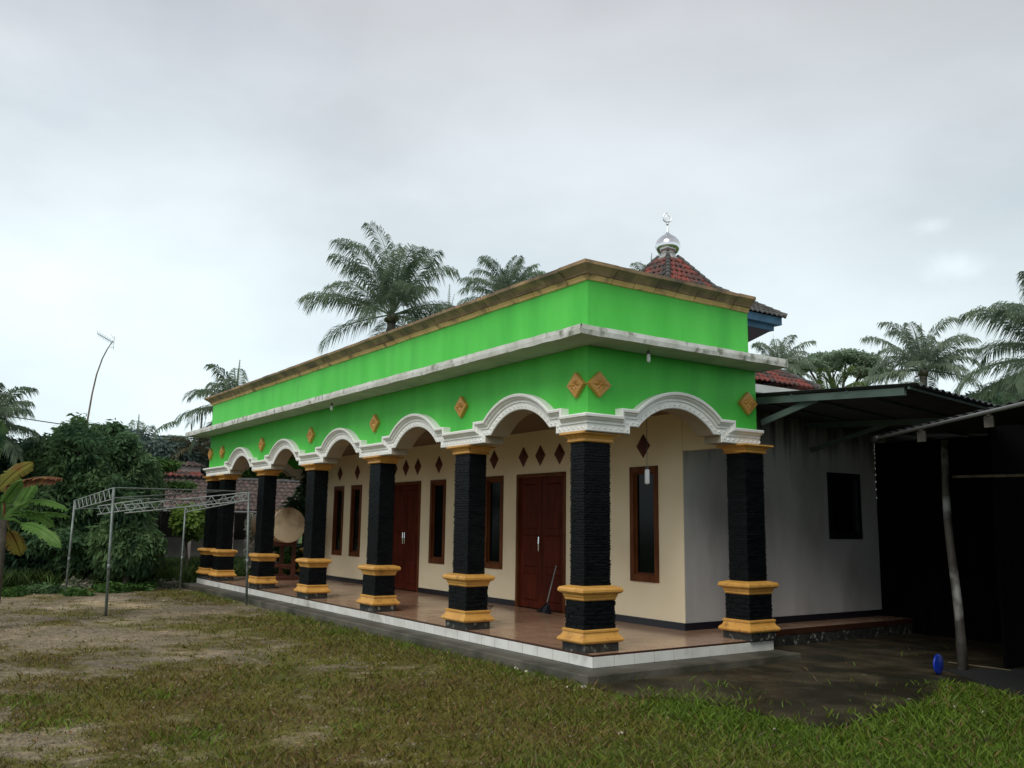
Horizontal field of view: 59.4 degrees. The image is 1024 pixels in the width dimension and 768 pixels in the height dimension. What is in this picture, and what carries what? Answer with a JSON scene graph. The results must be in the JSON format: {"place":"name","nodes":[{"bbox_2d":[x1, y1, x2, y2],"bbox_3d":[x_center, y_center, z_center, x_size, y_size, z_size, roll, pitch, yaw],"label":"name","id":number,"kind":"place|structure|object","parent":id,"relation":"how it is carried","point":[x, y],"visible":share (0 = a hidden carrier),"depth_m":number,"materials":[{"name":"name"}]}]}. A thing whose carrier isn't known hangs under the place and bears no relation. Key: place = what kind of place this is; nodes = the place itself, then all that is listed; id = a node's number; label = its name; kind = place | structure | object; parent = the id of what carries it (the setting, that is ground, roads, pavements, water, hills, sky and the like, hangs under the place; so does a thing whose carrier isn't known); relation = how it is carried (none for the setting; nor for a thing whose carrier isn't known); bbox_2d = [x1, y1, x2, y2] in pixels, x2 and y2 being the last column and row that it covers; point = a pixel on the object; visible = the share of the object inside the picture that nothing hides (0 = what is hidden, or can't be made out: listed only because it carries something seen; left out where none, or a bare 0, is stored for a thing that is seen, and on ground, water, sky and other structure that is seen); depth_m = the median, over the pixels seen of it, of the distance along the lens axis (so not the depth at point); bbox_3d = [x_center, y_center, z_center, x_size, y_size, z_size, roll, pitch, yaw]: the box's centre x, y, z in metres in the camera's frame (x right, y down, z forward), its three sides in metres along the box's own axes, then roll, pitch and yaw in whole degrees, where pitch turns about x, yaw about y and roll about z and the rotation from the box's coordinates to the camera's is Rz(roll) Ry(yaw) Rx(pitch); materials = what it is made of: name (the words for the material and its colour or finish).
{"place":"outdoors","nodes":[
{"label":"outdoors","id":0,"kind":"place"},
{"bbox_2d":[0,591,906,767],"bbox_3d":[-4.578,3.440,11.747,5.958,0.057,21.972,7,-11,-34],"label":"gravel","id":1,"kind":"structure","parent":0,"point":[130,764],"depth_m":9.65,"materials":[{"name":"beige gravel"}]},
{"bbox_2d":[181,583,800,685],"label":"pavement","id":2,"kind":"structure","parent":0,"point":[561,670],"depth_m":10.92,"materials":[{"name":"concrete"}]},
{"bbox_2d":[0,536,1023,767],"bbox_3d":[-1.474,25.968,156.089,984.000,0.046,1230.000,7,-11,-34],"label":"ground","id":3,"kind":"structure","parent":0,"point":[48,634],"depth_m":8.90,"materials":[{"name":"brown soil"}]},
{"bbox_2d":[1,585,32,597],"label":"weed clump","id":4,"kind":"object","parent":3,"relation":"on","point":[18,591],"visible":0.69,"depth_m":18.86,"materials":[{"name":"green plant"}]},
{"bbox_2d":[0,382,44,464],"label":"coconut palm","id":5,"kind":"object","parent":3,"relation":"on","point":[6,411],"visible":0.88,"depth_m":21.12,"materials":[{"name":"green plant"}]},
{"bbox_2d":[0,433,65,571],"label":"leafy tree","id":6,"kind":"object","parent":3,"relation":"on","point":[12,561],"visible":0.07,"depth_m":22.26,"materials":[{"name":"green plant"}]},
{"bbox_2d":[0,419,69,600],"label":"banana plant","id":7,"kind":"object","parent":3,"relation":"on","point":[12,538],"visible":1,"depth_m":13.87,"materials":[{"name":"green plant"}]},
{"bbox_2d":[24,580,64,593],"bbox_3d":[-10.420,4.619,19.912,1.153,0.538,0.679,-1,-9,9],"label":"weed clump","id":8,"kind":"object","parent":3,"relation":"on","point":[49,588],"visible":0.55,"depth_m":19.78,"materials":[{"name":"green plant"}]},
{"bbox_2d":[0,412,140,579],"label":"leafy tree","id":9,"kind":"object","parent":3,"relation":"on","point":[73,454],"visible":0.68,"depth_m":21.82,"materials":[{"name":"green plant"}]},
{"bbox_2d":[59,576,93,589],"bbox_3d":[-10.291,4.844,21.408,1.156,0.546,1.100,7,-11,-34],"label":"weed clump","id":10,"kind":"object","parent":3,"relation":"on","point":[71,583],"visible":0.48,"depth_m":21.21,"materials":[{"name":"green plant"}]},
{"bbox_2d":[58,585,96,596],"bbox_3d":[-9.481,4.595,19.567,0.737,0.466,1.168,7,-11,-34],"label":"weed clump","id":11,"kind":"object","parent":3,"relation":"on","point":[74,591],"visible":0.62,"depth_m":19.27,"materials":[{"name":"green plant"}]},
{"bbox_2d":[87,331,114,419],"bbox_3d":[-13.920,2.109,29.902,0.887,7.984,0.647,2,-9,-10],"label":"antenna mast","id":12,"kind":"object","parent":3,"relation":"on","point":[88,414],"visible":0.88,"depth_m":30.08,"materials":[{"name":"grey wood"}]},
{"bbox_2d":[92,581,138,593],"bbox_3d":[-8.974,4.725,20.474,0.874,0.514,1.238,-4,-10,29],"label":"weed clump","id":13,"kind":"object","parent":3,"relation":"on","point":[117,588],"visible":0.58,"depth_m":20.27,"materials":[{"name":"green plant"}]},
{"bbox_2d":[83,492,168,583],"bbox_3d":[-9.193,3.735,21.440,2.274,2.314,1.701,-3,-10,23],"label":"leafy tree","id":14,"kind":"object","parent":3,"relation":"on","point":[138,549],"visible":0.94,"depth_m":20.97,"materials":[{"name":"green plant"}]},
{"bbox_2d":[87,418,167,530],"bbox_3d":[-10.758,3.163,24.733,2.403,4.442,2.633,2,-9,-7],"label":"leafy tree","id":15,"kind":"object","parent":3,"relation":"on","point":[130,461],"visible":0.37,"depth_m":24.52,"materials":[{"name":"green plant"}]},
{"bbox_2d":[125,580,157,590],"bbox_3d":[-8.791,4.858,21.177,0.883,0.450,1.054,7,-11,-34],"label":"weed clump","id":16,"kind":"object","parent":3,"relation":"on","point":[150,586],"visible":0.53,"depth_m":21.00,"materials":[{"name":"green plant"}]},
{"bbox_2d":[2,554,296,588],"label":"undergrowth","id":17,"kind":"object","parent":3,"relation":"on","point":[170,568],"visible":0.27,"depth_m":22.20,"materials":[{"name":"green plant"}]},
{"bbox_2d":[65,487,249,615],"bbox_3d":[-7.258,3.317,18.623,3.122,2.300,5.515,7,-11,-34],"label":"tent frame","id":18,"kind":"object","parent":3,"relation":"on","point":[112,508],"visible":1,"depth_m":18.08,"materials":[{"name":"grey metal"}]},
{"bbox_2d":[128,414,189,442],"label":"coconut palm","id":19,"kind":"object","parent":3,"relation":"on","point":[156,430],"visible":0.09,"depth_m":36.65,"materials":[{"name":"green plant"}]},
{"bbox_2d":[125,428,209,475],"bbox_3d":[-14.151,4.184,34.466,4.808,5.321,3.697,-1,-9,9],"label":"leafy tree","id":20,"kind":"object","parent":3,"relation":"on","point":[159,446],"visible":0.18,"depth_m":34.45,"materials":[{"name":"green plant"}]},
{"bbox_2d":[154,578,181,587],"bbox_3d":[-8.714,5.067,22.460,0.788,0.457,1.224,7,-11,-34],"label":"weed clump","id":21,"kind":"object","parent":3,"relation":"on","point":[170,584],"visible":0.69,"depth_m":22.18,"materials":[{"name":"green plant"}]},
{"bbox_2d":[155,457,198,564],"bbox_3d":[-10.557,3.886,26.380,2.204,3.518,2.708,7,-11,-34],"label":"leafy tree","id":22,"kind":"object","parent":3,"relation":"on","point":[169,465],"visible":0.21,"depth_m":26.14,"materials":[{"name":"green plant"}]},
{"bbox_2d":[160,434,210,452],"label":"leafy tree","id":23,"kind":"object","parent":3,"relation":"on","point":[197,442],"visible":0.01,"depth_m":45.53,"materials":[{"name":"green plant"}]},
{"bbox_2d":[168,502,205,566],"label":"papaya tree","id":24,"kind":"object","parent":3,"relation":"on","point":[194,525],"visible":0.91,"depth_m":24.64,"materials":[{"name":"green plant"}]},
{"bbox_2d":[164,417,210,467],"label":"coconut palm","id":25,"kind":"object","parent":3,"relation":"on","point":[199,447],"visible":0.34,"depth_m":35.12,"materials":[{"name":"green plant"}]},
{"bbox_2d":[172,360,248,454],"bbox_3d":[-10.944,2.872,34.207,4.355,7.879,4.602,-1,-9,12],"label":"coconut palm","id":26,"kind":"object","parent":3,"relation":"on","point":[197,393],"visible":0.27,"depth_m":34.18,"materials":[{"name":"green plant"}]},
{"bbox_2d":[1,415,199,438],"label":"power cable","id":27,"kind":"object","parent":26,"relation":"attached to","point":[126,432],"visible":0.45,"depth_m":30.17,"materials":[{"name":"black plastic"}]},
{"bbox_2d":[155,461,299,558],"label":"tiled house","id":28,"kind":"structure","parent":3,"relation":"on","point":[285,488],"depth_m":31.40,"materials":[{"name":"ceramic"}]},
{"bbox_2d":[207,452,291,479],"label":"leafy tree","id":29,"kind":"object","parent":3,"relation":"on","point":[249,473],"visible":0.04,"depth_m":36.54,"materials":[{"name":"green plant"}]},
{"bbox_2d":[243,513,278,567],"bbox_3d":[-6.823,4.380,24.052,0.875,1.903,1.552,7,-11,-34],"label":"shrub","id":30,"kind":"object","parent":3,"relation":"on","point":[251,543],"visible":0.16,"depth_m":23.90,"materials":[{"name":"green plant"}]},
{"bbox_2d":[273,542,302,573],"bbox_3d":[-6.013,4.736,24.172,2.456,1.264,1.252,-6,-11,37],"label":"shrub","id":31,"kind":"object","parent":3,"relation":"on","point":[287,554],"visible":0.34,"depth_m":23.57,"materials":[{"name":"green plant"}]},
{"bbox_2d":[281,470,306,517],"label":"leafy tree","id":32,"kind":"object","parent":3,"relation":"on","point":[298,502],"visible":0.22,"depth_m":23.22,"materials":[{"name":"green plant"}]},
{"bbox_2d":[294,221,460,355],"bbox_3d":[-5.208,0.322,37.623,7.810,14.120,7.220,7,-11,-34],"label":"coconut palm","id":33,"kind":"object","parent":3,"relation":"on","point":[402,287],"visible":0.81,"depth_m":37.63,"materials":[{"name":"green plant"}]},
{"bbox_2d":[408,284,454,323],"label":"coconut palm","id":34,"kind":"object","parent":3,"relation":"on","point":[448,298],"visible":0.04,"depth_m":43.53,"materials":[{"name":"green plant"}]},
{"bbox_2d":[456,255,546,304],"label":"coconut palm","id":35,"kind":"object","parent":3,"relation":"on","point":[515,276],"visible":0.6,"depth_m":50.16,"materials":[{"name":"green plant"}]},
{"bbox_2d":[0,587,1023,767],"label":"grass","id":36,"kind":"structure","parent":3,"relation":"on","point":[923,735],"depth_m":7.58,"materials":[{"name":"green plant"}]},
{"bbox_2d":[7,610,1018,767],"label":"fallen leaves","id":37,"kind":"object","parent":3,"relation":"on","point":[434,723],"visible":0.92,"depth_m":7.34,"materials":[{"name":"brown plant"}]},
{"bbox_2d":[185,213,912,667],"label":"mosque","id":38,"kind":"structure","parent":3,"relation":"on","point":[463,465],"depth_m":13.30,"materials":[{"name":"green paint"}]},
{"bbox_2d":[250,507,304,579],"bbox_3d":[-5.767,3.889,21.963,0.902,1.743,1.605,7,-11,-34],"label":"bedug drum","id":39,"kind":"object","parent":38,"relation":"on","point":[289,526],"visible":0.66,"depth_m":21.49,"materials":[{"name":"beige leather"}]},
{"bbox_2d":[331,486,344,554],"bbox_3d":[-4.227,3.343,22.013,0.123,1.665,0.582,7,-11,-34],"label":"window","id":40,"kind":"structure","parent":38,"relation":"in","point":[338,505],"depth_m":22.08,"materials":[{"name":"brown glass"}]},
{"bbox_2d":[348,485,361,556],"bbox_3d":[-3.658,3.224,21.198,0.123,1.665,0.582,7,-11,-34],"label":"window","id":41,"kind":"structure","parent":38,"relation":"in","point":[356,490],"depth_m":21.26,"materials":[{"name":"brown glass"}]},
{"bbox_2d":[392,481,420,591],"bbox_3d":[-2.266,3.230,19.143,0.130,2.271,1.361,7,-11,-34],"label":"door","id":42,"kind":"structure","parent":38,"relation":"in","point":[407,499],"depth_m":19.07,"materials":[{"name":"brown wood"}]},
{"bbox_2d":[428,479,445,563],"bbox_3d":[-1.464,2.763,18.054,0.123,1.665,0.615,7,-11,-34],"label":"window","id":43,"kind":"structure","parent":38,"relation":"in","point":[436,554],"depth_m":18.11,"materials":[{"name":"brown glass"}]},
{"bbox_2d":[484,476,503,568],"bbox_3d":[-0.300,2.519,16.384,0.123,1.665,0.599,7,-11,-34],"label":"window","id":44,"kind":"structure","parent":38,"relation":"in","point":[494,485],"depth_m":16.42,"materials":[{"name":"brown glass"}]},
{"bbox_2d":[515,472,565,613],"bbox_3d":[0.504,2.648,15.174,0.130,2.271,1.402,7,-11,-34],"label":"door","id":45,"kind":"structure","parent":38,"relation":"in","point":[540,497],"depth_m":15.19,"materials":[{"name":"brown wood"}]},
{"bbox_2d":[537,566,556,613],"bbox_3d":[0.603,3.331,14.587,0.257,0.747,0.505,4,-10,-23],"label":"broom","id":46,"kind":"object","parent":38,"relation":"on","point":[545,608],"visible":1,"depth_m":14.51,"materials":[{"name":"black plastic"}]},
{"bbox_2d":[629,466,658,582],"bbox_3d":[1.964,2.044,13.139,0.123,1.665,0.599,7,-11,-34],"label":"window","id":47,"kind":"structure","parent":38,"relation":"in","point":[644,507],"depth_m":13.17,"materials":[{"name":"black glass"}]},
{"bbox_2d":[645,419,649,483],"bbox_3d":[1.726,0.745,11.497,0.061,1.070,0.062,7,-11,-34],"label":"hanging lamp","id":48,"kind":"object","parent":38,"relation":"hanging from","point":[647,475],"visible":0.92,"depth_m":11.41,"materials":[{"name":"grey glass"}]},
{"bbox_2d":[647,349,649,362],"bbox_3d":[1.614,-0.335,10.620,0.045,0.160,0.046,7,-11,-34],"label":"hanging lamp","id":49,"kind":"object","parent":38,"relation":"hanging from","point":[648,356],"visible":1,"depth_m":10.60,"materials":[{"name":"grey glass"}]},
{"bbox_2d":[827,472,862,538],"bbox_3d":[5.373,1.984,14.599,0.861,1.058,0.123,7,-11,-34],"label":"window","id":50,"kind":"structure","parent":38,"relation":"in","point":[843,489],"depth_m":14.62,"materials":[{"name":"black glass"}]},
{"bbox_2d":[756,382,1023,451],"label":"awning","id":51,"kind":"object","parent":38,"relation":"attached to","point":[872,410],"visible":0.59,"depth_m":12.08,"materials":[{"name":"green metal"}]},
{"bbox_2d":[630,254,659,270],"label":"coconut palm","id":52,"kind":"object","parent":3,"relation":"on","point":[637,264],"visible":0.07,"depth_m":48.06,"materials":[{"name":"plant"}]},
{"bbox_2d":[750,334,816,382],"bbox_3d":[11.569,2.779,39.432,3.832,10.262,3.683,7,-11,-34],"label":"coconut palm","id":53,"kind":"object","parent":3,"relation":"on","point":[780,351],"visible":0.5,"depth_m":39.56,"materials":[{"name":"green plant"}]},
{"bbox_2d":[592,633,1023,729],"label":"paved apron","id":54,"kind":"object","parent":3,"relation":"on","point":[890,667],"visible":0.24,"depth_m":9.87,"materials":[{"name":"grey concrete"}]},
{"bbox_2d":[933,654,943,674],"bbox_3d":[4.878,3.204,10.267,0.230,0.230,0.029,8,-11,-39],"label":"plastic basin","id":55,"kind":"object","parent":54,"relation":"on","point":[938,664],"visible":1,"depth_m":10.24,"materials":[{"name":"blue plastic"}]},
{"bbox_2d":[874,424,1023,668],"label":"board wall","id":56,"kind":"structure","parent":54,"relation":"on","point":[988,521],"depth_m":13.89,"materials":[{"name":"black wood"}]},
{"bbox_2d":[948,662,1010,670],"bbox_3d":[5.609,3.390,10.790,0.013,0.015,0.739,8,-11,-37],"label":"stick","id":57,"kind":"object","parent":54,"relation":"on","point":[983,666],"visible":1,"depth_m":10.73,"materials":[{"name":"brown wood"}]},
{"bbox_2d":[811,365,867,389],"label":"coconut palm","id":58,"kind":"object","parent":3,"relation":"on","point":[820,381],"visible":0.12,"depth_m":29.43,"materials":[{"name":"green plant"}]},
{"bbox_2d":[786,347,895,387],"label":"rain tree","id":59,"kind":"object","parent":3,"relation":"on","point":[863,362],"visible":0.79,"depth_m":47.40,"materials":[{"name":"green plant"}]},
{"bbox_2d":[883,367,921,383],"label":"coconut palm","id":60,"kind":"object","parent":3,"relation":"on","point":[886,381],"visible":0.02,"depth_m":27.49,"materials":[{"name":"green plant"}]},
{"bbox_2d":[853,316,982,390],"bbox_3d":[15.731,2.340,34.288,4.683,9.656,4.557,7,-11,-34],"label":"coconut palm","id":61,"kind":"object","parent":3,"relation":"on","point":[921,362],"visible":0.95,"depth_m":34.56,"materials":[{"name":"green plant"}]},
{"bbox_2d":[870,399,1023,697],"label":"open shed","id":62,"kind":"structure","parent":3,"relation":"on","point":[1010,413],"depth_m":10.55,"materials":[{"name":"black"}]},
{"bbox_2d":[951,271,1023,403],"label":"coconut palm","id":63,"kind":"object","parent":3,"relation":"on","point":[1000,314],"visible":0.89,"depth_m":17.33,"materials":[{"name":"green plant"}]},
{"bbox_2d":[968,385,1018,404],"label":"leafy tree","id":64,"kind":"object","parent":3,"relation":"on","point":[996,399],"depth_m":28.61,"materials":[{"name":"green plant"}]},
{"bbox_2d":[983,382,1023,399],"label":"leafy tree","id":65,"kind":"object","parent":3,"relation":"on","point":[1008,390],"visible":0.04,"depth_m":29.84,"materials":[{"name":"green plant"}]},
{"bbox_2d":[0,0,1023,442],"label":"sky","id":66,"kind":"structure","parent":0,"point":[175,175],"materials":[{"name":"grey"}]}
]}

